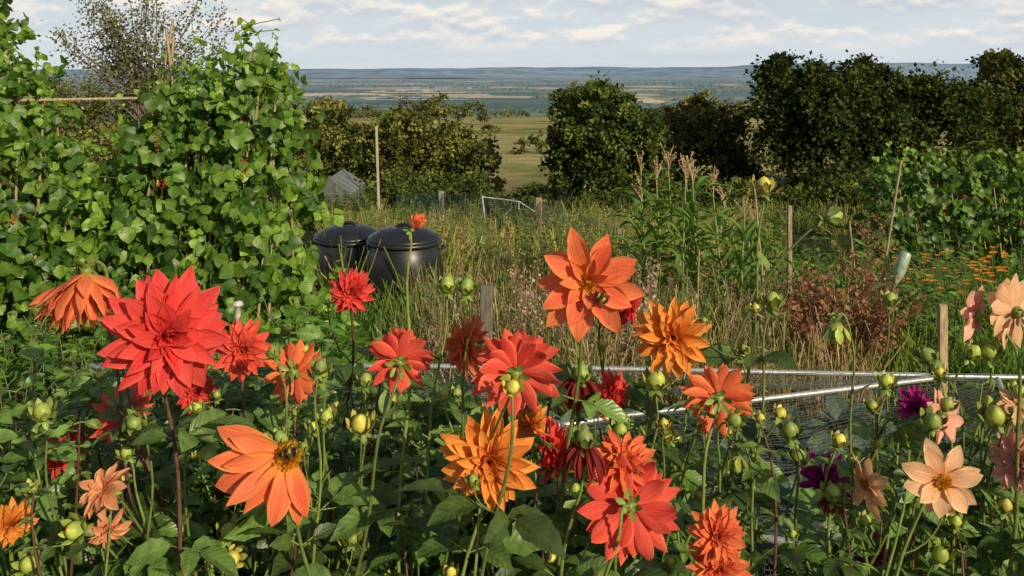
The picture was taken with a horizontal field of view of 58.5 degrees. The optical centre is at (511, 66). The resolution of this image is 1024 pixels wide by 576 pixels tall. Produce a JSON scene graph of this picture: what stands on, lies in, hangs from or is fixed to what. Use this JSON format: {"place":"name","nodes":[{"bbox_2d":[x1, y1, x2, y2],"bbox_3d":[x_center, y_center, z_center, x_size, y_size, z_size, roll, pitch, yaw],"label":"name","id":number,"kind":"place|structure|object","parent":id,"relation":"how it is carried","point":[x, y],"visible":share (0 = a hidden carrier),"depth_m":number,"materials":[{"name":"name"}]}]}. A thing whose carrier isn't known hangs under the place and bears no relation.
{"place":"outdoors","nodes":[
{"label":"outdoors","id":0,"kind":"place"},
{"bbox_2d":[0,276,455,455],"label":"tall grass","id":1,"kind":"structure","parent":0,"point":[367,318],"depth_m":7.36,"materials":[{"name":"green plant"}]},
{"bbox_2d":[232,301,243,321],"bbox_3d":[-1.200,1.298,4.000,0.050,0.545,0.050,0,0,0],"label":"garden lantern","id":2,"kind":"object","parent":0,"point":[237,305],"visible":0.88,"depth_m":3.99,"materials":[{"name":"white plastic"}]},
{"bbox_2d":[33,63,981,78],"bbox_3d":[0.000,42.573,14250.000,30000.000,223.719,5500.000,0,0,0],"label":"distant hills","id":3,"kind":"structure","parent":0,"point":[733,72],"depth_m":12881.20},
{"bbox_2d":[0,0,1023,69],"label":"sky","id":4,"kind":"structure","parent":0,"point":[313,34],"materials":[{"name":"white"}]},
{"bbox_2d":[1,78,1023,575],"bbox_3d":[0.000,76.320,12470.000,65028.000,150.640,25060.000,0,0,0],"label":"ground","id":5,"kind":"structure","parent":0,"point":[515,170],"depth_m":222.46,"materials":[{"name":"green plant"}]},
{"bbox_2d":[0,0,153,381],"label":"runner bean row","id":6,"kind":"object","parent":5,"relation":"on","point":[33,222],"visible":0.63,"depth_m":5.76,"materials":[{"name":"green plant"}]},
{"bbox_2d":[0,304,193,491],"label":"weeds","id":7,"kind":"object","parent":5,"relation":"on","point":[48,345],"visible":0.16,"depth_m":4.16,"materials":[{"name":"green plant"}]},
{"bbox_2d":[58,164,151,245],"bbox_3d":[-6.700,2.600,16.000,3.052,2.000,0.060,0,0,0],"label":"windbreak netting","id":8,"kind":"object","parent":5,"relation":"on","point":[110,168],"depth_m":16.00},
{"bbox_2d":[41,0,238,194],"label":"elder tree","id":9,"kind":"object","parent":5,"relation":"on","point":[125,57],"visible":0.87,"depth_m":14.73,"materials":[{"name":"green plant"}]},
{"bbox_2d":[14,17,344,368],"bbox_3d":[-2.150,1.027,6.146,1.924,2.732,2.075,0,0,0],"label":"runner bean row","id":10,"kind":"object","parent":5,"relation":"on","point":[227,227],"visible":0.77,"depth_m":5.85,"materials":[{"name":"green plant"}]},
{"bbox_2d":[11,19,183,212],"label":"bamboo canes","id":11,"kind":"object","parent":10,"relation":"attached to","point":[169,58],"visible":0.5,"depth_m":6.01,"materials":[{"name":"brown wood"}]},
{"bbox_2d":[0,254,383,575],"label":"dahlia plant","id":12,"kind":"object","parent":5,"relation":"on","point":[174,335],"visible":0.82,"depth_m":1.50,"materials":[{"name":"red plant"}]},
{"bbox_2d":[66,304,399,421],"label":"courgette plants","id":13,"kind":"object","parent":5,"relation":"on","point":[343,338],"visible":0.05,"depth_m":5.41,"materials":[{"name":"green plant"}]},
{"bbox_2d":[8,63,506,201],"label":"hedge","id":14,"kind":"object","parent":5,"relation":"on","point":[418,147],"visible":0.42,"depth_m":43.41,"materials":[{"name":"green plant"}]},
{"bbox_2d":[305,169,364,225],"bbox_3d":[-5.950,4.501,31.000,1.526,1.763,2.626,0,0,0],"label":"greenhouse","id":15,"kind":"object","parent":5,"relation":"on","point":[340,181],"visible":0.41,"depth_m":29.92,"materials":[{"name":"glass"}]},
{"bbox_2d":[311,190,372,228],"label":"weeds","id":16,"kind":"object","parent":5,"relation":"on","point":[356,206],"visible":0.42,"depth_m":27.69,"materials":[{"name":"green plant"}]},
{"bbox_2d":[309,221,378,305],"bbox_3d":[-1.800,2.188,10.100,0.798,0.963,0.798,0,0,-32],"label":"compost bin","id":17,"kind":"object","parent":5,"relation":"on","point":[349,233],"visible":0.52,"depth_m":9.78,"materials":[{"name":"black plastic"}]},
{"bbox_2d":[375,126,379,212],"bbox_3d":[-4.400,3.635,30.000,0.181,3.370,0.064,0,0,-3],"label":"wooden stake","id":18,"kind":"object","parent":5,"relation":"on","point":[377,168],"visible":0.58,"depth_m":29.97,"materials":[{"name":"brown wood"}]},
{"bbox_2d":[0,212,794,575],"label":"dahlia plant","id":19,"kind":"object","parent":5,"relation":"on","point":[362,506],"visible":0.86,"depth_m":1.41,"materials":[{"name":"green plant"}]},
{"bbox_2d":[275,443,296,464],"bbox_3d":[-0.304,0.523,1.238,0.031,0.027,0.023,0,0,14],"label":"bumblebee","id":20,"kind":"object","parent":19,"relation":"attached to","point":[290,451],"visible":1,"depth_m":1.23,"materials":[{"name":"fur"}]},
{"bbox_2d":[362,223,445,314],"bbox_3d":[-1.120,2.102,9.500,0.798,0.963,0.798,0,0,-32],"label":"compost bin","id":21,"kind":"object","parent":5,"relation":"on","point":[426,243],"visible":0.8,"depth_m":9.19,"materials":[{"name":"black plastic"}]},
{"bbox_2d":[439,191,443,220],"bbox_3d":[-1.700,3.645,22.000,0.120,1.289,0.096,0,0,7],"label":"fence post","id":22,"kind":"object","parent":5,"relation":"on","point":[441,196],"visible":0.48,"depth_m":21.95,"materials":[{"name":"grey wood"}]},
{"bbox_2d":[470,371,474,390],"bbox_3d":[-0.230,1.811,5.300,0.030,0.623,0.024,0,0,0],"label":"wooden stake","id":23,"kind":"object","parent":5,"relation":"on","point":[473,383],"visible":0.08,"depth_m":5.29,"materials":[{"name":"brown wood"}]},
{"bbox_2d":[480,284,492,406],"bbox_3d":[-0.146,1.674,5.200,0.070,0.868,0.056,0,0,4],"label":"wooden stake","id":24,"kind":"object","parent":5,"relation":"on","point":[486,303],"visible":0.42,"depth_m":5.17,"materials":[{"name":"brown wood"}]},
{"bbox_2d":[396,193,614,238],"bbox_3d":[-0.815,3.569,20.483,0.320,1.872,12.124,0,0,-26],"label":"net fence","id":25,"kind":"object","parent":5,"relation":"on","point":[451,200],"visible":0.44,"depth_m":19.89,"materials":[{"name":"green plastic"}]},
{"bbox_2d":[482,196,548,242],"bbox_3d":[0.075,3.417,19.500,1.486,1.166,1.036,0,0,0],"label":"netted frame","id":26,"kind":"object","parent":5,"relation":"on","point":[487,207],"visible":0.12,"depth_m":19.81,"materials":[{"name":"paint"}]},
{"bbox_2d":[536,197,541,251],"bbox_3d":[0.530,3.164,18.000,0.110,1.169,0.088,0,0,14],"label":"fence post","id":27,"kind":"object","parent":5,"relation":"on","point":[538,201],"visible":0.48,"depth_m":17.96,"materials":[{"name":"grey wood"}]},
{"bbox_2d":[61,79,1021,124],"bbox_3d":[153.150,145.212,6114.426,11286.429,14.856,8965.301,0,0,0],"label":"distant woods","id":28,"kind":"object","parent":5,"relation":"on","point":[523,109],"visible":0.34,"depth_m":5870.18,"materials":[{"name":"green plant"}]},
{"bbox_2d":[299,197,805,316],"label":"tall grass","id":29,"kind":"structure","parent":5,"relation":"on","point":[517,253],"depth_m":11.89,"materials":[{"name":"green plant"}]},
{"bbox_2d":[89,363,1023,575],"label":"net cage","id":30,"kind":"object","parent":5,"relation":"on","point":[910,378],"visible":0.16,"depth_m":4.24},
{"bbox_2d":[432,214,685,410],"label":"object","id":31,"kind":"object","parent":5,"relation":"on","point":[536,311],"visible":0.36,"depth_m":6.13,"materials":[{"name":"brown plant"}]},
{"bbox_2d":[329,99,830,156],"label":"hedgerow","id":32,"kind":"object","parent":5,"relation":"on","point":[466,113],"visible":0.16,"depth_m":169.43,"materials":[{"name":"green plant"}]},
{"bbox_2d":[149,393,1023,569],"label":"brassica plants","id":33,"kind":"object","parent":5,"relation":"on","point":[785,488],"visible":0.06,"depth_m":4.00,"materials":[{"name":"green plant"}]},
{"bbox_2d":[304,164,881,223],"bbox_3d":[3.100,5.223,33.836,22.095,3.072,6.544,0,0,0],"label":"bramble hedge","id":34,"kind":"object","parent":5,"relation":"on","point":[843,187],"visible":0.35,"depth_m":33.13,"materials":[{"name":"green plant"}]},
{"bbox_2d":[537,70,684,202],"bbox_3d":[4.181,3.380,39.743,6.306,6.536,5.766,0,0,27],"label":"hawthorn tree","id":35,"kind":"object","parent":5,"relation":"on","point":[596,126],"visible":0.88,"depth_m":38.44,"materials":[{"name":"green plant"}]},
{"bbox_2d":[369,176,887,575],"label":"dahlia plant","id":36,"kind":"object","parent":5,"relation":"on","point":[610,504],"visible":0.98,"depth_m":1.33,"materials":[{"name":"orange plant"}]},
{"bbox_2d":[592,286,610,306],"bbox_3d":[0.119,0.309,1.229,0.026,0.025,0.018,0,0,0],"label":"bumblebee","id":37,"kind":"object","parent":36,"relation":"on","point":[601,297],"visible":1,"depth_m":1.22,"materials":[{"name":"fur"}]},
{"bbox_2d":[593,171,690,308],"bbox_3d":[1.133,1.633,7.933,0.974,1.473,0.425,0,0,42],"label":"sweetcorn plant","id":38,"kind":"object","parent":5,"relation":"on","point":[634,197],"visible":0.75,"depth_m":7.99,"materials":[{"name":"green plant"}]},
{"bbox_2d":[606,151,684,291],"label":"sweetcorn plant","id":39,"kind":"object","parent":5,"relation":"on","point":[644,206],"visible":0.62,"depth_m":8.79,"materials":[{"name":"green plant"}]},
{"bbox_2d":[614,155,691,300],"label":"sweetcorn plant","id":40,"kind":"object","parent":5,"relation":"on","point":[654,204],"visible":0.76,"depth_m":8.19,"materials":[{"name":"green plant"}]},
{"bbox_2d":[285,193,1023,235],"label":"tall grass","id":41,"kind":"structure","parent":5,"relation":"on","point":[807,221],"depth_m":27.29,"materials":[{"name":"green plant"}]},
{"bbox_2d":[618,142,717,295],"bbox_3d":[1.473,1.582,8.560,0.969,1.738,0.553,0,0,12],"label":"sweetcorn plant","id":42,"kind":"object","parent":5,"relation":"on","point":[671,212],"visible":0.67,"depth_m":8.59,"materials":[{"name":"green plant"}]},
{"bbox_2d":[631,151,742,306],"bbox_3d":[1.478,1.528,7.819,0.932,1.614,0.499,0,0,7],"label":"sweetcorn plant","id":43,"kind":"object","parent":5,"relation":"on","point":[678,230],"visible":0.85,"depth_m":7.79,"materials":[{"name":"green plant"}]},
{"bbox_2d":[650,155,737,287],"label":"sweetcorn plant","id":44,"kind":"object","parent":5,"relation":"on","point":[687,231],"visible":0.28,"depth_m":8.79,"materials":[{"name":"green plant"}]},
{"bbox_2d":[660,156,733,307],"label":"sweetcorn plant","id":45,"kind":"object","parent":5,"relation":"on","point":[693,213],"visible":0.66,"depth_m":8.09,"materials":[{"name":"green plant"}]},
{"bbox_2d":[696,249,699,314],"bbox_3d":[1.315,1.800,6.500,0.042,1.000,0.014,0,0,0],"label":"bamboo cane","id":46,"kind":"object","parent":5,"relation":"on","point":[698,279],"visible":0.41,"depth_m":6.50,"materials":[{"name":"brown wood"}]},
{"bbox_2d":[644,88,769,205],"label":"hawthorn tree","id":47,"kind":"object","parent":5,"relation":"on","point":[701,135],"visible":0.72,"depth_m":47.95,"materials":[{"name":"green plant"}]},
{"bbox_2d":[659,166,776,308],"bbox_3d":[1.793,1.610,8.061,1.021,1.492,0.312,0,0,-9],"label":"sweetcorn plant","id":48,"kind":"object","parent":5,"relation":"on","point":[719,218],"visible":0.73,"depth_m":8.01,"materials":[{"name":"green plant"}]},
{"bbox_2d":[683,183,775,302],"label":"sweetcorn plant","id":49,"kind":"object","parent":5,"relation":"on","point":[726,237],"visible":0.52,"depth_m":8.50,"materials":[{"name":"green plant"}]},
{"bbox_2d":[688,188,782,323],"bbox_3d":[1.999,1.686,7.860,0.927,1.287,0.431,0,0,-29],"label":"sweetcorn plant","id":50,"kind":"object","parent":5,"relation":"on","point":[745,239],"visible":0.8,"depth_m":7.80,"materials":[{"name":"green plant"}]},
{"bbox_2d":[712,202,798,294],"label":"sweetcorn plant","id":51,"kind":"object","parent":5,"relation":"on","point":[753,239],"visible":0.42,"depth_m":8.18,"materials":[{"name":"green plant"}]},
{"bbox_2d":[752,174,767,326],"bbox_3d":[1.975,1.675,7.200,0.166,1.651,0.018,0,0,0],"label":"bamboo cane","id":52,"kind":"object","parent":5,"relation":"on","point":[757,222],"visible":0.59,"depth_m":7.19,"materials":[{"name":"brown wood"}]},
{"bbox_2d":[787,205,791,315],"bbox_3d":[2.430,1.833,8.000,0.035,1.235,0.028,0,0,-3],"label":"wooden stake","id":53,"kind":"object","parent":5,"relation":"on","point":[789,230],"visible":0.48,"depth_m":7.99,"materials":[{"name":"brown wood"}]},
{"bbox_2d":[736,49,913,199],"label":"broadleaf tree","id":54,"kind":"object","parent":5,"relation":"on","point":[823,106],"visible":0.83,"depth_m":42.06,"materials":[{"name":"green plant"}]},
{"bbox_2d":[721,385,931,575],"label":"dahlia plant","id":55,"kind":"object","parent":5,"relation":"on","point":[792,556],"visible":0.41,"depth_m":1.51,"materials":[{"name":"green plant"}]},
{"bbox_2d":[644,237,1023,391],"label":"tall grass","id":56,"kind":"structure","parent":5,"relation":"on","point":[1009,352],"depth_m":6.63,"materials":[{"name":"green plant"}]},
{"bbox_2d":[771,261,925,393],"bbox_3d":[2.185,1.725,6.022,0.975,0.813,0.800,0,0,0],"label":"plant","id":57,"kind":"object","parent":5,"relation":"on","point":[880,323],"visible":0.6,"depth_m":5.95,"materials":[{"name":"brown plant"}]},
{"bbox_2d":[848,221,859,321],"bbox_3d":[2.690,1.850,7.100,0.154,1.301,0.016,0,0,0],"label":"bamboo cane","id":58,"kind":"object","parent":5,"relation":"on","point":[850,231],"visible":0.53,"depth_m":7.09,"materials":[{"name":"brown wood"}]},
{"bbox_2d":[697,223,1023,359],"bbox_3d":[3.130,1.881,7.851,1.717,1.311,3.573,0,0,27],"label":"weeds","id":59,"kind":"object","parent":5,"relation":"on","point":[952,295],"visible":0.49,"depth_m":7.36,"materials":[{"name":"green plant"}]},
{"bbox_2d":[831,210,898,329],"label":"dock plant","id":60,"kind":"object","parent":5,"relation":"on","point":[853,254],"visible":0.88,"depth_m":6.59,"materials":[{"name":"brown plant"}]},
{"bbox_2d":[715,138,1019,212],"bbox_3d":[22.986,5.374,38.433,31.101,4.467,8.268,0,0,0],"label":"hedge","id":61,"kind":"object","parent":5,"relation":"on","point":[822,171],"visible":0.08,"depth_m":38.73,"materials":[{"name":"green plant"}]},
{"bbox_2d":[873,160,901,334],"bbox_3d":[2.840,1.607,7.000,0.295,1.787,0.018,0,0,0],"label":"bamboo cane","id":62,"kind":"object","parent":5,"relation":"on","point":[892,216],"visible":0.59,"depth_m":6.99,"materials":[{"name":"brown wood"}]},
{"bbox_2d":[771,273,1023,575],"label":"dahlia plant","id":63,"kind":"object","parent":5,"relation":"on","point":[954,498],"visible":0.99,"depth_m":1.41,"materials":[{"name":"green plant"}]},
{"bbox_2d":[890,250,910,349],"bbox_3d":[2.933,1.919,6.906,0.157,1.062,0.100,0,0,0],"label":"plastic bottle","id":64,"kind":"object","parent":5,"relation":"on","point":[902,263],"visible":0.75,"depth_m":6.87,"materials":[{"name":"white plastic"}]},
{"bbox_2d":[829,59,1022,209],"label":"broadleaf tree","id":65,"kind":"object","parent":5,"relation":"on","point":[937,108],"visible":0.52,"depth_m":42.89,"materials":[{"name":"green plant"}]},
{"bbox_2d":[838,141,1023,286],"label":"runner bean row","id":66,"kind":"object","parent":5,"relation":"on","point":[967,211],"visible":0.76,"depth_m":11.90,"materials":[{"name":"green plant"}]},
{"bbox_2d":[937,304,947,392],"bbox_3d":[2.590,1.805,5.500,0.051,0.750,0.042,0,0,0],"label":"wooden stake","id":67,"kind":"object","parent":5,"relation":"on","point":[942,327],"visible":0.48,"depth_m":5.48,"materials":[{"name":"brown wood"}]},
{"bbox_2d":[887,246,1008,313],"bbox_3d":[4.431,2.249,9.412,1.208,0.803,2.889,0,0,29],"label":"marigold patch","id":68,"kind":"object","parent":5,"relation":"on","point":[990,272],"visible":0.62,"depth_m":9.35,"materials":[{"name":"green plant"}]},
{"bbox_2d":[942,47,1023,187],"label":"broadleaf tree","id":69,"kind":"object","parent":5,"relation":"on","point":[1003,70],"visible":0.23,"depth_m":52.54,"materials":[{"name":"green plant"}]},
{"bbox_2d":[367,248,925,425],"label":"tall grass","id":70,"kind":"structure","parent":0,"point":[806,363],"depth_m":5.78,"materials":[{"name":"green plant"}]}
]}

